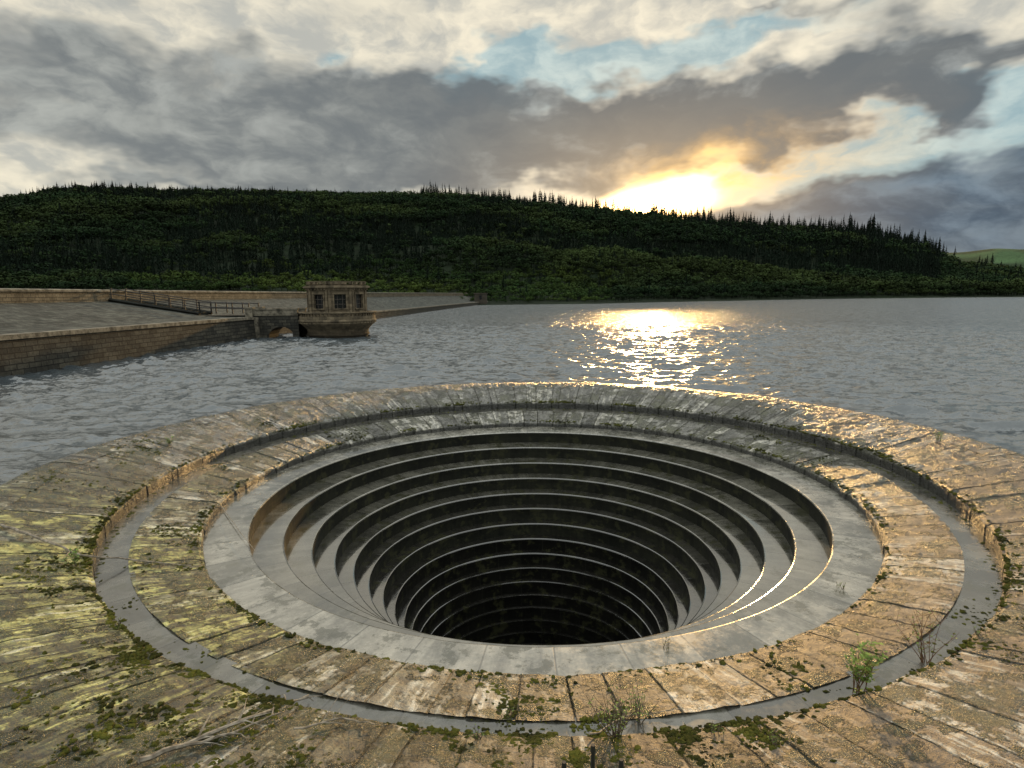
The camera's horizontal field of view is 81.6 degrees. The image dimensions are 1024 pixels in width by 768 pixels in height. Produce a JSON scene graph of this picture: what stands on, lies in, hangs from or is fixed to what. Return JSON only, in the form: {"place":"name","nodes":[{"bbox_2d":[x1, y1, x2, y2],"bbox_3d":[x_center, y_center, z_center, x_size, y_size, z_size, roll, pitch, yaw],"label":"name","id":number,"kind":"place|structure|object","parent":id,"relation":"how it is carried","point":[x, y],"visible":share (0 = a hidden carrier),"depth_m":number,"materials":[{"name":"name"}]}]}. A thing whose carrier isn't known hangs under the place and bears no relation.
{"place":"outdoors","nodes":[
{"label":"outdoors","id":0,"kind":"place"},
{"bbox_2d":[0,297,1023,484],"bbox_3d":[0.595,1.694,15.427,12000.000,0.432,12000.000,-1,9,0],"label":"water","id":1,"kind":"structure","parent":0,"point":[953,365],"depth_m":34.74,"materials":[{"name":"grey liquid"}]},
{"bbox_2d":[298,281,376,337],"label":"valve tower","id":2,"kind":"structure","parent":1,"relation":"in","point":[336,309],"depth_m":58.01,"materials":[{"name":"stone"}]},
{"bbox_2d":[0,203,1023,304],"bbox_3d":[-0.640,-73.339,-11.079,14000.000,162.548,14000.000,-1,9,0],"label":"terrain","id":3,"kind":"structure","parent":0,"point":[1011,257],"depth_m":363.65,"materials":[{"name":"green plant"}]},
{"bbox_2d":[0,288,487,376],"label":"reservoir dam","id":4,"kind":"structure","parent":3,"relation":"on","point":[46,329],"depth_m":47.80,"materials":[{"name":"stone"}]},
{"bbox_2d":[108,298,244,316],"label":"stone staircase","id":5,"kind":"structure","parent":4,"relation":"on","point":[148,304],"depth_m":58.86,"materials":[{"name":"grey stone"}]},
{"bbox_2d":[110,288,248,313],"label":"iron railing","id":6,"kind":"object","parent":5,"relation":"on","point":[170,303],"visible":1,"depth_m":58.82,"materials":[{"name":"black metal"}]},
{"bbox_2d":[125,288,258,312],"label":"iron railing","id":7,"kind":"object","parent":5,"relation":"on","point":[182,302],"visible":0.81,"depth_m":61.09,"materials":[{"name":"black metal"}]},
{"bbox_2d":[244,307,307,337],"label":"stone footbridge","id":8,"kind":"object","parent":4,"relation":"on","point":[270,322],"visible":0.69,"depth_m":59.04,"materials":[{"name":"grey stone"}]},
{"bbox_2d":[474,293,487,303],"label":"stone hut","id":9,"kind":"object","parent":4,"relation":"on","point":[480,298],"visible":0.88,"depth_m":241.44,"materials":[{"name":"grey stone"}]},
{"bbox_2d":[0,382,1023,767],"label":"bellmouth spillway","id":10,"kind":"object","parent":3,"relation":"on","point":[588,548],"visible":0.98,"depth_m":11.99,"materials":[{"name":"stone"}]},
{"bbox_2d":[62,548,78,566],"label":"weed plant","id":11,"kind":"object","parent":10,"relation":"on","point":[72,556],"visible":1,"depth_m":9.88,"materials":[{"name":"green plant"}]},
{"bbox_2d":[0,523,191,565],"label":"dead branch","id":12,"kind":"object","parent":10,"relation":"on","point":[32,535],"visible":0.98,"depth_m":10.60,"materials":[{"name":"brown wood"}]},
{"bbox_2d":[138,694,317,763],"bbox_3d":[-2.667,3.519,6.079,0.586,0.673,1.988,3,9,24],"label":"dead branch","id":13,"kind":"object","parent":10,"relation":"on","point":[156,754],"visible":0.94,"depth_m":5.75,"materials":[{"name":"grey wood"}]},
{"bbox_2d":[205,487,255,551],"bbox_3d":[-6.406,2.995,13.536,0.184,0.348,4.062,-8,11,-39],"label":"dead branch","id":14,"kind":"object","parent":10,"relation":"on","point":[231,520],"visible":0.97,"depth_m":13.61,"materials":[{"name":"wood"}]},
{"bbox_2d":[183,707,281,747],"bbox_3d":[-2.639,3.428,5.827,0.419,0.277,0.968,5,10,33],"label":"dead branch","id":15,"kind":"object","parent":10,"relation":"on","point":[193,743],"visible":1,"depth_m":5.68,"materials":[{"name":"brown wood"}]},
{"bbox_2d":[293,692,374,730],"bbox_3d":[-1.792,3.429,6.162,0.774,0.192,0.737,-1,9,0],"label":"dead branch","id":16,"kind":"object","parent":10,"relation":"on","point":[314,724],"visible":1,"depth_m":6.11,"materials":[{"name":"brown wood"}]},
{"bbox_2d":[468,724,484,739],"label":"weed plant","id":17,"kind":"object","parent":10,"relation":"on","point":[477,733],"visible":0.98,"depth_m":5.96,"materials":[{"name":"green plant"}]},
{"bbox_2d":[497,706,514,718],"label":"weed plant","id":18,"kind":"object","parent":10,"relation":"on","point":[507,712],"visible":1,"depth_m":6.75,"materials":[{"name":"green plant"}]},
{"bbox_2d":[0,399,1023,767],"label":"moss","id":19,"kind":"object","parent":10,"relation":"on","point":[682,735],"visible":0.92,"depth_m":6.81,"materials":[{"name":"green plant"}]},
{"bbox_2d":[583,681,646,737],"bbox_3d":[1.062,3.302,6.024,0.592,0.629,0.660,6,11,37],"label":"weed plant","id":20,"kind":"object","parent":10,"relation":"on","point":[616,734],"visible":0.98,"depth_m":5.98,"materials":[{"name":"green plant"}]},
{"bbox_2d":[588,708,684,734],"bbox_3d":[1.297,3.603,6.438,1.354,0.334,0.358,-5,10,-27],"label":"dead branch","id":21,"kind":"object","parent":10,"relation":"on","point":[594,733],"visible":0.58,"depth_m":6.50,"materials":[{"name":"brown wood"}]},
{"bbox_2d":[629,671,658,724],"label":"weed plant","id":22,"kind":"object","parent":10,"relation":"on","point":[635,697],"visible":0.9,"depth_m":6.66,"materials":[{"name":"green plant"}]},
{"bbox_2d":[709,721,723,733],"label":"weed plant","id":23,"kind":"object","parent":10,"relation":"on","point":[713,726],"visible":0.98,"depth_m":6.02,"materials":[{"name":"green plant"}]},
{"bbox_2d":[768,730,779,744],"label":"weed plant","id":24,"kind":"object","parent":10,"relation":"on","point":[775,740],"visible":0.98,"depth_m":5.76,"materials":[{"name":"green plant"}]},
{"bbox_2d":[844,633,888,693],"bbox_3d":[3.915,3.164,6.691,0.485,0.677,0.521,-1,9,0],"label":"weed plant","id":25,"kind":"object","parent":10,"relation":"on","point":[867,669],"visible":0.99,"depth_m":6.60,"materials":[{"name":"green plant"}]},
{"bbox_2d":[891,607,957,664],"bbox_3d":[5.315,3.195,7.691,0.489,0.850,0.674,-4,9,-22],"label":"weed plant","id":26,"kind":"object","parent":10,"relation":"on","point":[921,658],"visible":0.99,"depth_m":7.62,"materials":[{"name":"brown plant"}]},
{"bbox_2d":[933,432,943,442],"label":"weed plant","id":27,"kind":"object","parent":10,"relation":"on","point":[938,438],"visible":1,"depth_m":16.12,"materials":[{"name":"green plant"}]},
{"bbox_2d":[973,626,987,635],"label":"weed plant","id":28,"kind":"object","parent":10,"relation":"on","point":[978,631],"visible":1,"depth_m":7.76,"materials":[{"name":"green plant"}]},
{"bbox_2d":[0,181,1023,302],"bbox_3d":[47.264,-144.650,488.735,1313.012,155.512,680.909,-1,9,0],"label":"forest","id":29,"kind":"object","parent":3,"relation":"on","point":[937,270],"visible":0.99,"depth_m":404.91,"materials":[{"name":"green plant"}]},
{"bbox_2d":[0,0,1023,252],"label":"sky","id":30,"kind":"structure","parent":0,"point":[909,113],"materials":[{"name":"grey"}]},
{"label":"ground","id":31,"kind":"structure","parent":0,"visible":0},
{"bbox_2d":[561,743,623,767],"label":"iron railing","id":32,"kind":"object","parent":31,"relation":"on","point":[593,751],"visible":1,"depth_m":0.80,"materials":[{"name":"black metal"}]}
]}

